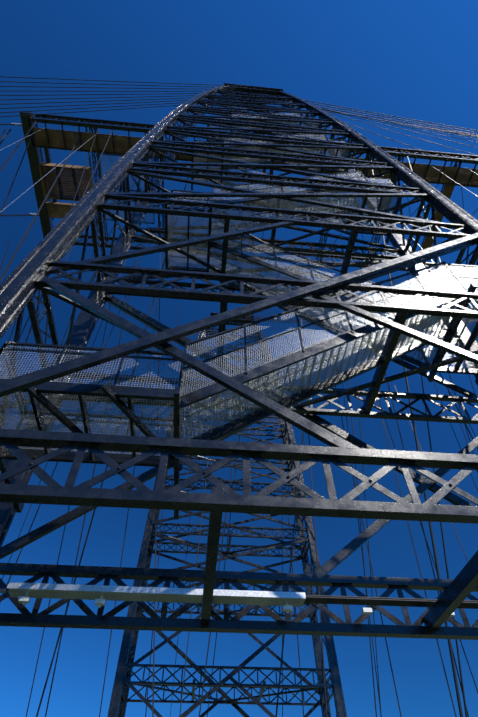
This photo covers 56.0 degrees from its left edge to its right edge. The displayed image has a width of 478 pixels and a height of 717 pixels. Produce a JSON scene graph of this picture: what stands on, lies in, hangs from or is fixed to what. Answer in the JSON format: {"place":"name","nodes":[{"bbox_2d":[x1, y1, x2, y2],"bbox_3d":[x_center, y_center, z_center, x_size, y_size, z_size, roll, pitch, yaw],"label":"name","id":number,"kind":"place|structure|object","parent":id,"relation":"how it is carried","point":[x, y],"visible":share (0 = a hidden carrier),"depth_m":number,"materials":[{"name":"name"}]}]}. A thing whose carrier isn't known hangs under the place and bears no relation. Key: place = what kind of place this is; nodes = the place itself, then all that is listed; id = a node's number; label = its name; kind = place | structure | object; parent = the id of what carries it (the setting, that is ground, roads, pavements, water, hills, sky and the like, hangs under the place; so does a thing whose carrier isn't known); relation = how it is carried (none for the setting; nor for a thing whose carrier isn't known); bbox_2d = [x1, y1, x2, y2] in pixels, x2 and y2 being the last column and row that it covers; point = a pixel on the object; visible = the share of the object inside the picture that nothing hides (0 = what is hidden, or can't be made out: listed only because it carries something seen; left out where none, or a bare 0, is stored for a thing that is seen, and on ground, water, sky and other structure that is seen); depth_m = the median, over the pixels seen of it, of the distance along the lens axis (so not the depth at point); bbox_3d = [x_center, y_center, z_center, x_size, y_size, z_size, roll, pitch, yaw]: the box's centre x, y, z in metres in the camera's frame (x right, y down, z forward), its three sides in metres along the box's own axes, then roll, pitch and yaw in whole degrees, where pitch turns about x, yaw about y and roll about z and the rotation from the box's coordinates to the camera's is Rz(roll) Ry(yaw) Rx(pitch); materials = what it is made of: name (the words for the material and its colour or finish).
{"place":"outdoors","nodes":[
{"label":"outdoors","id":0,"kind":"place"},
{"bbox_2d":[0,115,477,455],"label":"mesh railing","id":1,"kind":"object","parent":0,"point":[292,203],"visible":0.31,"depth_m":13.28,"materials":[{"name":"grey metal"}]},
{"bbox_2d":[0,0,477,716],"label":"sky","id":2,"kind":"structure","parent":0,"point":[411,59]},
{"bbox_2d":[190,122,448,438],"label":"staircase","id":3,"kind":"structure","parent":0,"point":[335,314],"depth_m":15.09,"materials":[{"name":"grey metal"}]},
{"label":"ground","id":4,"kind":"structure","parent":0,"visible":0},
{"bbox_2d":[0,83,477,716],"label":"lattice tower","id":5,"kind":"structure","parent":4,"relation":"on","point":[342,449],"depth_m":13.79,"materials":[{"name":"grey metal"}]},
{"bbox_2d":[7,582,305,613],"bbox_3d":[-1.765,5.334,9.909,6.500,0.365,0.420,4,-52,-3],"label":"cable tray","id":6,"kind":"object","parent":5,"relation":"on","point":[132,593],"visible":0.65,"depth_m":9.91,"materials":[{"name":"silver metal"}]},
{"bbox_2d":[0,588,477,608],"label":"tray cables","id":7,"kind":"object","parent":6,"relation":"in","point":[380,601],"visible":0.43,"depth_m":10.27,"materials":[{"name":"grey plastic"}]},
{"bbox_2d":[18,596,454,616],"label":"brackets","id":8,"kind":"object","parent":5,"relation":"attached to","point":[98,602],"visible":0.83,"depth_m":9.76,"materials":[{"name":"white metal"}]},
{"bbox_2d":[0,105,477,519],"bbox_3d":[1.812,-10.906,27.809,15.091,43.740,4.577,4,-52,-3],"label":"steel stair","id":9,"kind":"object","parent":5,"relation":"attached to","point":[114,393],"visible":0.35,"depth_m":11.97,"materials":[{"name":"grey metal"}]},
{"bbox_2d":[0,103,477,605],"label":"rivets","id":10,"kind":"object","parent":5,"relation":"attached to","point":[288,476],"visible":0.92,"depth_m":19.03,"materials":[{"name":"black paint"}]},
{"bbox_2d":[20,112,477,276],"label":"deck","id":11,"kind":"structure","parent":5,"relation":"attached to","point":[34,152],"depth_m":46.43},
{"bbox_2d":[99,155,153,222],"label":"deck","id":12,"kind":"structure","parent":11,"relation":"on","point":[119,188],"depth_m":46.95,"materials":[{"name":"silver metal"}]},
{"bbox_2d":[0,76,477,716],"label":"cables","id":13,"kind":"object","parent":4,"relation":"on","point":[394,122],"visible":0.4,"depth_m":41.76,"materials":[{"name":"grey metal"}]},
{"bbox_2d":[0,128,477,310],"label":"wires","id":14,"kind":"object","parent":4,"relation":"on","point":[95,134],"visible":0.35,"depth_m":33.73,"materials":[{"name":"grey metal"}]}
]}

